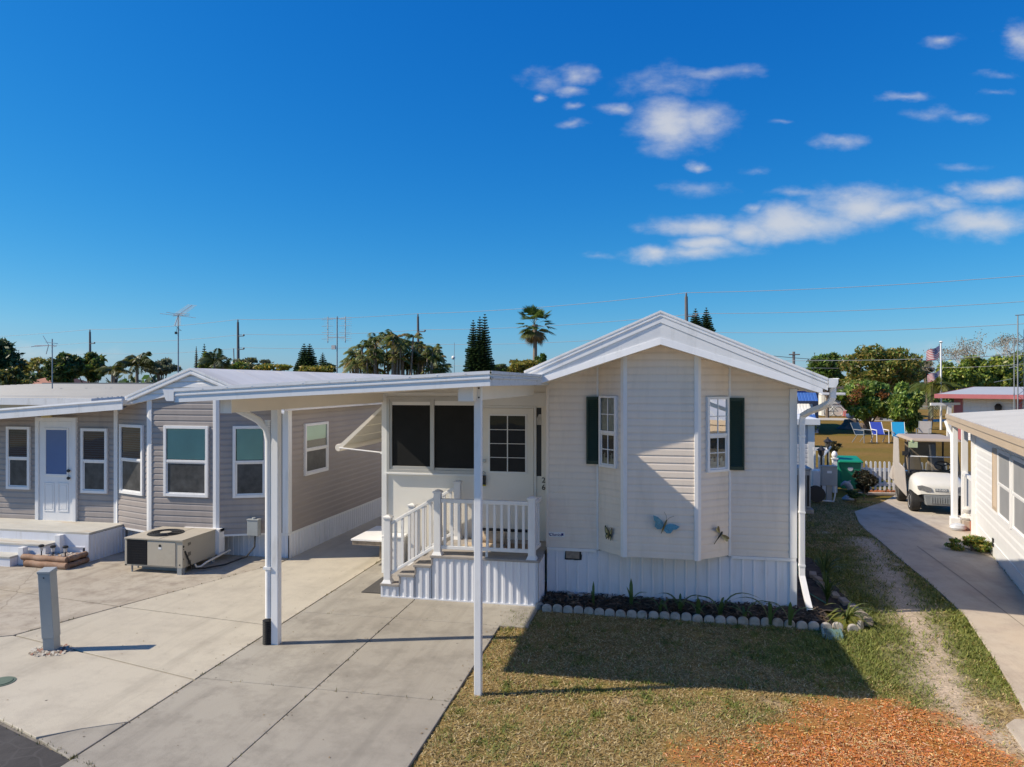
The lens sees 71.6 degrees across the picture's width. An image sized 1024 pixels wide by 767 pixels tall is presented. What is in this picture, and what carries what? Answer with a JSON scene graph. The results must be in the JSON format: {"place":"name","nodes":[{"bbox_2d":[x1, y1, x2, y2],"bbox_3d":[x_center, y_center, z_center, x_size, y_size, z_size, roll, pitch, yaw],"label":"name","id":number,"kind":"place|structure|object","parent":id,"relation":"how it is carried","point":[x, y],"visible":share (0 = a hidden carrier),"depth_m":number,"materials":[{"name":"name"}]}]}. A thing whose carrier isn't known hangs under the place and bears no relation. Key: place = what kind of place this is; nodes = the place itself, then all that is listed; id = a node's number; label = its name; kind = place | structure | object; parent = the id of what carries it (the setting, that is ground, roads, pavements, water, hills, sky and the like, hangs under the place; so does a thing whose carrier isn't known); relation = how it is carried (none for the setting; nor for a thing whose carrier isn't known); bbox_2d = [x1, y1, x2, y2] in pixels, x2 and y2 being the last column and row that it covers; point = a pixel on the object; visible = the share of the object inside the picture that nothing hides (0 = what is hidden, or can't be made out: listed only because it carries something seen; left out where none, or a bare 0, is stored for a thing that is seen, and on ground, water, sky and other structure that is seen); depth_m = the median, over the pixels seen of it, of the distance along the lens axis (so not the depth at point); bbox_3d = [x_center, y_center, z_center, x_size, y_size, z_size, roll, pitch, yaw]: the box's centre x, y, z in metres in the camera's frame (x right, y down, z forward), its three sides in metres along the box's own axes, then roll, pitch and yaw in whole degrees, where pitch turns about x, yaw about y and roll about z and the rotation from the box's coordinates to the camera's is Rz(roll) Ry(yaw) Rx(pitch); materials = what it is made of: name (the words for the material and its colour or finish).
{"place":"outdoors","nodes":[
{"label":"outdoors","id":0,"kind":"place"},
{"bbox_2d":[0,725,69,766],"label":"road","id":1,"kind":"structure","parent":0,"point":[16,750],"depth_m":5.78,"materials":[{"name":"grey asphalt"}]},
{"bbox_2d":[0,548,288,636],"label":"patio","id":2,"kind":"structure","parent":0,"point":[100,584],"depth_m":10.60,"materials":[{"name":"concrete"}]},
{"bbox_2d":[20,551,89,568],"bbox_3d":[-7.575,2.907,11.773,0.966,0.208,0.547,0,0,12],"label":"rock planter","id":3,"kind":"object","parent":2,"relation":"on","point":[68,561],"visible":0.88,"depth_m":11.58,"materials":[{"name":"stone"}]},
{"bbox_2d":[0,518,125,566],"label":"porch deck","id":4,"kind":"structure","parent":2,"relation":"on","point":[16,542],"depth_m":12.15,"materials":[{"name":"paint"}]},
{"bbox_2d":[124,526,255,574],"bbox_3d":[-5.255,2.716,11.693,1.668,0.568,1.105,0,0,12],"label":"air conditioner","id":5,"kind":"object","parent":2,"relation":"on","point":[179,550],"visible":1,"depth_m":11.32,"materials":[{"name":"beige metal"}]},
{"bbox_2d":[0,528,288,749],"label":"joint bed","id":6,"kind":"object","parent":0,"point":[17,731],"visible":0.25,"depth_m":6.16,"materials":[{"name":"grey concrete"}]},
{"bbox_2d":[0,368,403,558],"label":"mobile home","id":7,"kind":"object","parent":6,"relation":"on","point":[149,457],"visible":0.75,"depth_m":12.66,"materials":[{"name":"grey plastic"}]},
{"bbox_2d":[6,426,30,489],"bbox_3d":[-9.187,1.384,13.220,0.518,1.164,0.046,0,0,12],"label":"window","id":8,"kind":"structure","parent":7,"relation":"in","point":[18,439],"depth_m":13.21,"materials":[{"name":"glass"}]},
{"bbox_2d":[40,421,71,520],"bbox_3d":[-8.375,1.614,13.036,0.726,1.835,0.080,0,0,12],"label":"door","id":9,"kind":"structure","parent":7,"relation":"in","point":[55,436],"depth_m":13.04,"materials":[{"name":"white plastic"}]},
{"bbox_2d":[0,383,153,410],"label":"roof","id":10,"kind":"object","parent":7,"relation":"attached to","point":[18,395],"visible":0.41,"depth_m":20.66,"materials":[{"name":"metal"}]},
{"bbox_2d":[160,305,196,372],"bbox_3d":[-11.223,0.139,23.991,1.115,5.723,0.816,0,0,-33],"label":"tv aerial","id":11,"kind":"object","parent":10,"relation":"attached to","point":[176,323],"visible":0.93,"depth_m":23.98,"materials":[{"name":"grey metal"}]},
{"bbox_2d":[80,428,107,493],"bbox_3d":[-7.582,1.403,12.893,0.552,1.176,0.046,0,0,12],"label":"window","id":12,"kind":"structure","parent":7,"relation":"in","point":[93,441],"depth_m":12.89,"materials":[{"name":"glass"}]},
{"bbox_2d":[119,424,143,495],"bbox_3d":[-6.728,1.343,12.557,0.677,1.233,0.230,0,0,15],"label":"window","id":13,"kind":"structure","parent":7,"relation":"in","point":[131,437],"depth_m":12.55,"materials":[{"name":"glass"}]},
{"bbox_2d":[163,425,208,497],"bbox_3d":[-5.579,1.332,12.159,0.857,1.215,0.046,0,0,12],"label":"window","id":14,"kind":"structure","parent":7,"relation":"in","point":[185,448],"depth_m":12.16,"materials":[{"name":"glass"}]},
{"bbox_2d":[233,426,264,497],"bbox_3d":[-4.482,1.337,12.153,0.544,1.228,0.217,0,0,7],"label":"window","id":15,"kind":"structure","parent":7,"relation":"in","point":[248,441],"depth_m":12.14,"materials":[{"name":"glass"}]},
{"bbox_2d":[246,517,261,535],"bbox_3d":[-4.383,2.428,12.063,0.220,0.305,0.110,0,0,12],"label":"electric box","id":16,"kind":"object","parent":7,"relation":"attached to","point":[253,526],"visible":1,"depth_m":12.02,"materials":[{"name":"grey metal"}]},
{"bbox_2d":[303,421,328,475],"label":"window","id":17,"kind":"structure","parent":7,"relation":"in","point":[316,435],"depth_m":13.13,"materials":[{"name":"white glass"}]},
{"bbox_2d":[0,516,381,738],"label":"neighbour driveway","id":18,"kind":"structure","parent":0,"point":[168,642],"depth_m":8.16,"materials":[{"name":"concrete"}]},
{"bbox_2d":[39,560,546,766],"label":"driveway","id":19,"kind":"structure","parent":0,"point":[220,720],"depth_m":6.81,"materials":[{"name":"concrete"}]},
{"bbox_2d":[0,561,450,766],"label":"joint weeds","id":20,"kind":"object","parent":19,"relation":"on","point":[72,757],"visible":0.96,"depth_m":6.78,"materials":[{"name":"green plant"}]},
{"bbox_2d":[163,371,548,696],"bbox_3d":[-0.807,1.456,11.947,3.394,3.147,10.506,0,0,12],"label":"carport","id":21,"kind":"object","parent":19,"relation":"on","point":[476,387],"visible":0.99,"depth_m":7.08,"materials":[{"name":"white metal"}]},
{"bbox_2d":[351,526,381,558],"bbox_3d":[-2.227,2.775,12.138,0.635,0.450,1.100,0,0,12],"label":"side step","id":22,"kind":"object","parent":19,"relation":"on","point":[372,536],"visible":0.46,"depth_m":11.76,"materials":[{"name":"white plastic"}]},
{"bbox_2d":[382,533,407,573],"bbox_3d":[-1.832,2.680,11.107,0.350,0.640,0.237,0,0,12],"label":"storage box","id":23,"kind":"object","parent":19,"relation":"on","point":[399,549],"visible":0.39,"depth_m":11.01,"materials":[{"name":"white plastic"}]},
{"bbox_2d":[380,480,546,606],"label":"porch steps","id":24,"kind":"structure","parent":19,"relation":"on","point":[511,576],"depth_m":9.83,"materials":[{"name":"white plastic"}]},
{"bbox_2d":[462,531,506,547],"bbox_3d":[-0.393,2.286,10.410,0.580,0.187,0.445,0,0,12],"label":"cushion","id":25,"kind":"object","parent":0,"point":[491,539],"visible":0.46,"depth_m":10.43,"materials":[{"name":"beige fabric"}]},
{"bbox_2d":[0,0,1023,382],"label":"sky","id":26,"kind":"structure","parent":0,"point":[310,162],"materials":[{"name":"blue"}]},
{"bbox_2d":[541,591,832,625],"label":"bark litter","id":27,"kind":"object","parent":0,"point":[574,602],"visible":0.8,"depth_m":9.39,"materials":[{"name":"brown wood"}]},
{"bbox_2d":[410,497,1023,766],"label":"lawn","id":28,"kind":"structure","parent":0,"point":[944,690],"depth_m":6.91,"materials":[{"name":"green plant"}]},
{"bbox_2d":[335,310,839,611],"bbox_3d":[1.560,1.048,15.014,7.290,3.963,11.552,0,0,12],"label":"mobile home","id":29,"kind":"object","parent":28,"relation":"on","point":[626,433],"visible":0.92,"depth_m":9.52,"materials":[{"name":"beige plastic"}]},
{"bbox_2d":[385,396,473,475],"bbox_3d":[-1.226,0.817,11.082,1.562,1.226,0.070,0,0,12],"label":"porch window","id":30,"kind":"structure","parent":29,"relation":"in","point":[431,439],"depth_m":11.10,"materials":[{"name":"glass"}]},
{"bbox_2d":[483,406,535,532],"bbox_3d":[-0.068,1.301,10.847,0.878,1.918,0.068,0,0,12],"label":"door","id":31,"kind":"structure","parent":29,"relation":"in","point":[509,432],"depth_m":10.85,"materials":[{"name":"white paint"}]},
{"bbox_2d":[598,396,617,468],"bbox_3d":[1.312,0.658,9.712,0.275,0.981,0.267,0,0,12],"label":"window","id":32,"kind":"structure","parent":29,"relation":"in","point":[607,405],"depth_m":9.71,"materials":[{"name":"white plastic"}]},
{"bbox_2d":[653,512,678,532],"bbox_3d":[2.030,1.835,9.329,0.343,0.288,0.048,0,0,12],"label":"butterfly ornament","id":33,"kind":"object","parent":29,"relation":"attached to","point":[668,528],"visible":1,"depth_m":9.34,"materials":[{"name":"blue metal"}]},
{"bbox_2d":[706,396,729,472],"bbox_3d":[2.731,0.674,9.433,0.324,1.002,0.280,0,0,12],"label":"window","id":34,"kind":"structure","parent":29,"relation":"in","point":[717,408],"depth_m":9.43,"materials":[{"name":"white glass"}]},
{"bbox_2d":[797,465,813,513],"bbox_3d":[6.651,2.495,16.965,0.870,1.050,0.900,0,0,12],"label":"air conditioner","id":35,"kind":"object","parent":28,"relation":"on","point":[809,509],"visible":0.31,"depth_m":16.55,"materials":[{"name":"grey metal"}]},
{"bbox_2d":[820,465,837,501],"bbox_3d":[7.811,2.538,18.010,0.797,0.925,0.219,0,0,12],"label":"meter pedestal","id":36,"kind":"object","parent":28,"relation":"on","point":[828,476],"visible":0.87,"depth_m":17.90,"materials":[{"name":"grey metal"}]},
{"bbox_2d":[660,695,1023,766],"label":"mulch","id":37,"kind":"object","parent":28,"relation":"on","point":[886,751],"visible":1,"depth_m":5.88,"materials":[{"name":"brown wood"}]},
{"bbox_2d":[824,602,885,628],"bbox_3d":[4.293,2.861,8.768,0.854,0.278,0.585,0,0,-39],"label":"lily plant","id":38,"kind":"object","parent":28,"relation":"on","point":[850,614],"visible":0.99,"depth_m":8.79,"materials":[{"name":"green plant"}]},
{"bbox_2d":[852,469,878,498],"bbox_3d":[9.258,2.664,18.587,0.572,0.872,0.560,0,0,-16],"label":"shrub","id":39,"kind":"object","parent":28,"relation":"on","point":[864,480],"visible":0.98,"depth_m":18.54,"materials":[{"name":"green plant"}]},
{"bbox_2d":[797,500,1020,660],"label":"side grass","id":40,"kind":"structure","parent":28,"relation":"on","point":[927,593],"depth_m":10.63,"materials":[{"name":"green plant"}]},
{"bbox_2d":[811,485,825,501],"bbox_3d":[7.666,2.780,17.897,0.400,0.394,0.200,0,0,12],"label":"hose reel","id":41,"kind":"object","parent":40,"relation":"on","point":[818,494],"visible":0.78,"depth_m":17.80,"materials":[{"name":"plastic"}]},
{"bbox_2d":[944,534,992,552],"bbox_3d":[8.269,2.897,12.733,0.675,0.407,0.759,0,0,-35],"label":"shrub","id":42,"kind":"object","parent":28,"relation":"on","point":[977,543],"visible":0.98,"depth_m":12.68,"materials":[{"name":"green plant"}]},
{"bbox_2d":[1006,719,1023,751],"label":"walkway","id":43,"kind":"structure","parent":28,"relation":"on","point":[1017,726],"depth_m":6.14,"materials":[{"name":"concrete"}]},
{"bbox_2d":[795,388,845,432],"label":"house","id":44,"kind":"structure","parent":0,"point":[806,400],"depth_m":42.98,"materials":[{"name":"blue metal"}]},
{"bbox_2d":[796,557,847,612],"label":"garden soil","id":45,"kind":"structure","parent":0,"point":[814,589],"depth_m":10.15,"materials":[{"name":"brown soil"}]},
{"bbox_2d":[813,567,846,602],"bbox_3d":[4.366,2.743,9.672,0.470,0.514,0.528,0,0,12],"label":"lily plant","id":46,"kind":"object","parent":45,"relation":"on","point":[828,589],"visible":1,"depth_m":9.68,"materials":[{"name":"green plant"}]},
{"bbox_2d":[814,543,846,581],"bbox_3d":[4.809,2.670,10.530,0.612,0.660,0.745,0,0,12],"label":"lily plant","id":47,"kind":"object","parent":45,"relation":"on","point":[826,569],"visible":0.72,"depth_m":10.61,"materials":[{"name":"green plant"}]},
{"bbox_2d":[815,409,970,498],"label":"field","id":48,"kind":"structure","parent":0,"point":[868,451],"depth_m":35.20,"materials":[{"name":"brown plant"}]},
{"bbox_2d":[690,308,715,331],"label":"norfolk pine","id":49,"kind":"object","parent":48,"relation":"on","point":[705,322],"visible":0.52,"depth_m":61.74,"materials":[{"name":"green plant"}]},
{"bbox_2d":[797,414,819,468],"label":"shed","id":50,"kind":"structure","parent":48,"relation":"on","point":[811,423],"depth_m":20.66,"materials":[{"name":"grey"}]},
{"bbox_2d":[806,352,844,417],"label":"broadleaf tree","id":51,"kind":"object","parent":48,"relation":"on","point":[829,369],"visible":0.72,"depth_m":61.38,"materials":[{"name":"green plant"}]},
{"bbox_2d":[819,384,848,416],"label":"house","id":52,"kind":"structure","parent":48,"relation":"on","point":[822,399],"depth_m":65.36,"materials":[{"name":"grey metal"}]},
{"bbox_2d":[837,455,862,488],"bbox_3d":[9.448,2.527,20.000,0.652,0.946,0.722,0,0,12],"label":"wheelie bin","id":53,"kind":"object","parent":48,"relation":"on","point":[847,466],"visible":0.72,"depth_m":19.74,"materials":[{"name":"green plastic"}]},
{"bbox_2d":[836,379,892,433],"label":"mango tree","id":54,"kind":"object","parent":48,"relation":"on","point":[865,401],"visible":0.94,"depth_m":42.40,"materials":[{"name":"green plant"}]},
{"bbox_2d":[858,489,894,491],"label":"red mulch","id":55,"kind":"object","parent":48,"relation":"on","point":[879,490],"visible":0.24,"depth_m":19.40,"materials":[{"name":"brown wood"}]},
{"bbox_2d":[861,461,949,490],"bbox_3d":[10.842,2.560,19.578,2.377,0.800,0.063,0,0,14],"label":"picket fence","id":56,"kind":"object","parent":55,"relation":"on","point":[875,469],"visible":0.3,"depth_m":19.70,"materials":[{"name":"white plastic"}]},
{"bbox_2d":[869,422,888,442],"bbox_3d":[18.689,2.491,36.156,0.632,1.042,0.892,0,0,4],"label":"lawn chair","id":57,"kind":"object","parent":48,"relation":"on","point":[876,428],"visible":0.98,"depth_m":36.34,"materials":[{"name":"blue fabric"}]},
{"bbox_2d":[837,343,926,419],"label":"broadleaf tree","id":58,"kind":"object","parent":48,"relation":"on","point":[878,362],"visible":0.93,"depth_m":56.71,"materials":[{"name":"green plant"}]},
{"bbox_2d":[891,422,907,441],"bbox_3d":[19.697,2.494,36.124,0.632,1.042,0.844,0,0,20],"label":"lawn chair","id":59,"kind":"object","parent":48,"relation":"on","point":[897,427],"visible":0.68,"depth_m":36.36,"materials":[{"name":"blue metal"}]},
{"bbox_2d":[886,381,925,433],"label":"mango tree","id":60,"kind":"object","parent":48,"relation":"on","point":[902,399],"visible":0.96,"depth_m":40.68,"materials":[{"name":"green plant"}]},
{"bbox_2d":[926,341,942,429],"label":"flagpole","id":61,"kind":"object","parent":48,"relation":"on","point":[932,354],"visible":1,"depth_m":46.02,"materials":[{"name":"white metal"}]},
{"bbox_2d":[907,376,965,425],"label":"coconut palm","id":62,"kind":"object","parent":48,"relation":"on","point":[931,387],"visible":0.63,"depth_m":46.38,"materials":[{"name":"green plant"}]},
{"bbox_2d":[922,343,986,372],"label":"bare tree","id":63,"kind":"object","parent":48,"relation":"on","point":[947,354],"visible":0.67,"depth_m":78.32,"materials":[{"name":"brown plant"}]},
{"bbox_2d":[934,360,976,412],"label":"hedge tree","id":64,"kind":"object","parent":48,"relation":"on","point":[964,375],"visible":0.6,"depth_m":59.17,"materials":[{"name":"green plant"}]},
{"bbox_2d":[942,329,990,361],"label":"bare tree","id":65,"kind":"object","parent":48,"relation":"on","point":[966,348],"visible":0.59,"depth_m":78.94,"materials":[{"name":"brown plant"}]},
{"bbox_2d":[934,387,1023,439],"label":"house","id":66,"kind":"structure","parent":48,"relation":"on","point":[975,399],"depth_m":37.31,"materials":[{"name":"white plastic"}]},
{"bbox_2d":[960,355,998,386],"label":"hedge tree","id":67,"kind":"object","parent":48,"relation":"on","point":[983,376],"visible":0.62,"depth_m":59.27,"materials":[{"name":"green plant"}]},
{"bbox_2d":[984,353,1020,386],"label":"hedge tree","id":68,"kind":"object","parent":48,"relation":"on","point":[995,363],"visible":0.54,"depth_m":59.19,"materials":[{"name":"green plant"}]},
{"bbox_2d":[997,314,1023,409],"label":"tv aerial","id":69,"kind":"object","parent":48,"relation":"on","point":[1016,366],"visible":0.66,"depth_m":30.01,"materials":[{"name":"grey metal"}]},
{"bbox_2d":[997,350,1023,386],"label":"hedge tree","id":70,"kind":"object","parent":48,"relation":"on","point":[1021,364],"visible":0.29,"depth_m":59.55,"materials":[{"name":"green plant"}]},
{"bbox_2d":[906,402,952,408],"bbox_3d":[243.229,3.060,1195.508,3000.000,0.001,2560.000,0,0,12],"label":"ground","id":71,"kind":"structure","parent":0,"point":[943,406],"depth_m":92.53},
{"bbox_2d":[0,337,27,384],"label":"broadleaf tree","id":72,"kind":"object","parent":71,"relation":"on","point":[9,356],"visible":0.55,"depth_m":39.72,"materials":[{"name":"green plant"}]},
{"bbox_2d":[0,366,38,384],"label":"broadleaf tree","id":73,"kind":"object","parent":71,"relation":"on","point":[10,375],"visible":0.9,"depth_m":37.90,"materials":[{"name":"green plant"}]},
{"bbox_2d":[23,356,46,378],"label":"broadleaf tree","id":74,"kind":"object","parent":71,"relation":"on","point":[33,364],"visible":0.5,"depth_m":69.57,"materials":[{"name":"green plant"}]},
{"bbox_2d":[41,351,86,382],"bbox_3d":[-25.312,0.625,40.022,2.327,4.960,1.932,0,0,12],"label":"broadleaf tree","id":75,"kind":"object","parent":71,"relation":"on","point":[68,368],"visible":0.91,"depth_m":39.51,"materials":[{"name":"green plant"}]},
{"bbox_2d":[79,351,107,382],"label":"broadleaf tree","id":76,"kind":"object","parent":71,"relation":"on","point":[93,361],"visible":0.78,"depth_m":41.63,"materials":[{"name":"green plant"}]},
{"bbox_2d":[94,362,132,382],"bbox_3d":[-19.142,0.984,34.054,1.340,4.043,1.543,0,0,12],"label":"feather palm","id":77,"kind":"object","parent":71,"relation":"on","point":[117,368],"visible":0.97,"depth_m":33.89,"materials":[{"name":"green plant"}]},
{"bbox_2d":[116,351,162,382],"bbox_3d":[-18.917,0.684,35.855,1.969,4.646,2.035,0,0,12],"label":"feather palm","id":78,"kind":"object","parent":71,"relation":"on","point":[143,361],"visible":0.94,"depth_m":35.94,"materials":[{"name":"green plant"}]},
{"bbox_2d":[142,357,182,382],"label":"broadleaf tree","id":79,"kind":"object","parent":71,"relation":"on","point":[167,365],"visible":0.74,"depth_m":61.56,"materials":[{"name":"green plant"}]},
{"bbox_2d":[197,348,228,368],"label":"feather palm","id":80,"kind":"object","parent":71,"relation":"on","point":[218,358],"visible":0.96,"depth_m":44.84,"materials":[{"name":"green plant"}]},
{"bbox_2d":[231,320,244,363],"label":"utility pole","id":81,"kind":"object","parent":71,"relation":"on","point":[238,351],"visible":0.41,"depth_m":80.59,"materials":[{"name":"brown wood"}]},
{"bbox_2d":[13,276,1017,335],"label":"power line","id":82,"kind":"object","parent":81,"relation":"attached to","point":[552,306],"visible":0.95,"depth_m":62.43,"materials":[{"name":"metal"}]},
{"bbox_2d":[18,301,1023,347],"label":"power line","id":83,"kind":"object","parent":81,"relation":"attached to","point":[600,322],"visible":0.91,"depth_m":60.46,"materials":[{"name":"metal"}]},
{"bbox_2d":[51,324,1015,356],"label":"power line","id":84,"kind":"object","parent":81,"relation":"attached to","point":[591,340],"visible":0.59,"depth_m":55.51,"materials":[{"name":"metal"}]},
{"bbox_2d":[232,357,273,369],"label":"broadleaf tree","id":85,"kind":"object","parent":71,"relation":"on","point":[250,361],"visible":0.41,"depth_m":74.59,"materials":[{"name":"green plant"}]},
{"bbox_2d":[253,363,293,370],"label":"hedge","id":86,"kind":"object","parent":71,"relation":"on","point":[270,367],"visible":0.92,"depth_m":54.45,"materials":[{"name":"green plant"}]},
{"bbox_2d":[293,344,317,370],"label":"norfolk pine","id":87,"kind":"object","parent":71,"relation":"on","point":[306,357],"visible":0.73,"depth_m":61.76,"materials":[{"name":"green plant"}]},
{"bbox_2d":[297,365,335,372],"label":"hedge","id":88,"kind":"object","parent":71,"relation":"on","point":[320,368],"visible":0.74,"depth_m":51.48,"materials":[{"name":"green plant"}]},
{"bbox_2d":[322,316,351,372],"bbox_3d":[-6.418,0.273,26.026,1.128,5.454,0.162,0,0,12],"label":"tv aerial","id":89,"kind":"object","parent":71,"relation":"on","point":[337,337],"visible":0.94,"depth_m":25.99,"materials":[{"name":"grey metal"}]},
{"bbox_2d":[338,329,452,374],"bbox_3d":[-6.307,0.050,38.026,6.430,5.925,5.558,0,0,-6],"label":"cluster palm","id":90,"kind":"object","parent":71,"relation":"on","point":[397,359],"visible":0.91,"depth_m":36.58,"materials":[{"name":"green plant"}]},
{"bbox_2d":[462,314,495,373],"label":"norfolk pine","id":91,"kind":"object","parent":71,"relation":"on","point":[478,357],"visible":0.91,"depth_m":57.87,"materials":[{"name":"green plant"}]},
{"bbox_2d":[30,369,958,402],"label":"tree line","id":92,"kind":"object","parent":71,"relation":"on","point":[148,378],"depth_m":124.07,"materials":[{"name":"green plant"}]},
{"bbox_2d":[506,359,540,372],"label":"broadleaf tree","id":93,"kind":"object","parent":71,"relation":"on","point":[517,366],"visible":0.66,"depth_m":49.40,"materials":[{"name":"green plant"}]},
{"bbox_2d":[516,305,554,359],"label":"fan palm","id":94,"kind":"object","parent":71,"relation":"on","point":[534,336],"visible":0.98,"depth_m":57.72,"materials":[{"name":"green plant"}]},
{"bbox_2d":[944,409,1023,593],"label":"house","id":95,"kind":"structure","parent":71,"relation":"on","point":[992,490],"depth_m":11.99,"materials":[{"name":"white plastic"}]},
{"bbox_2d":[997,448,1012,528],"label":"window","id":96,"kind":"structure","parent":95,"relation":"in","point":[1003,457],"depth_m":11.24,"materials":[{"name":"white glass"}]},
{"bbox_2d":[1011,455,1023,541],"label":"window","id":97,"kind":"structure","parent":95,"relation":"in","point":[1017,463],"depth_m":10.32,"materials":[{"name":"white plastic"}]},
{"bbox_2d":[984,332,1023,356],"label":"bare tree","id":98,"kind":"object","parent":71,"relation":"on","point":[1006,340],"visible":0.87,"depth_m":82.45,"materials":[{"name":"brown plant"}]},
{"bbox_2d":[855,495,1023,710],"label":"side driveway","id":99,"kind":"structure","parent":0,"point":[927,529],"depth_m":11.27,"materials":[{"name":"concrete"}]},
{"bbox_2d":[889,434,960,512],"bbox_3d":[10.146,2.149,17.391,1.230,1.698,2.561,0,0,18],"label":"golf cart","id":100,"kind":"object","parent":99,"relation":"on","point":[916,484],"visible":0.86,"depth_m":17.00,"materials":[{"name":"plastic"}]},
{"label":"gravel pad","id":101,"kind":"object","parent":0,"visible":0},
{"bbox_2d":[37,567,60,650],"bbox_3d":[-5.209,2.540,7.991,0.191,0.919,0.146,0,0,-3],"label":"utility pedestal","id":102,"kind":"object","parent":101,"relation":"on","point":[49,606],"visible":1,"depth_m":7.93,"materials":[{"name":"grey metal"}]},
{"bbox_2d":[28,644,72,656],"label":"gravel","id":103,"kind":"structure","parent":101,"relation":"on","point":[58,651],"depth_m":7.91,"materials":[{"name":"white gravel"}]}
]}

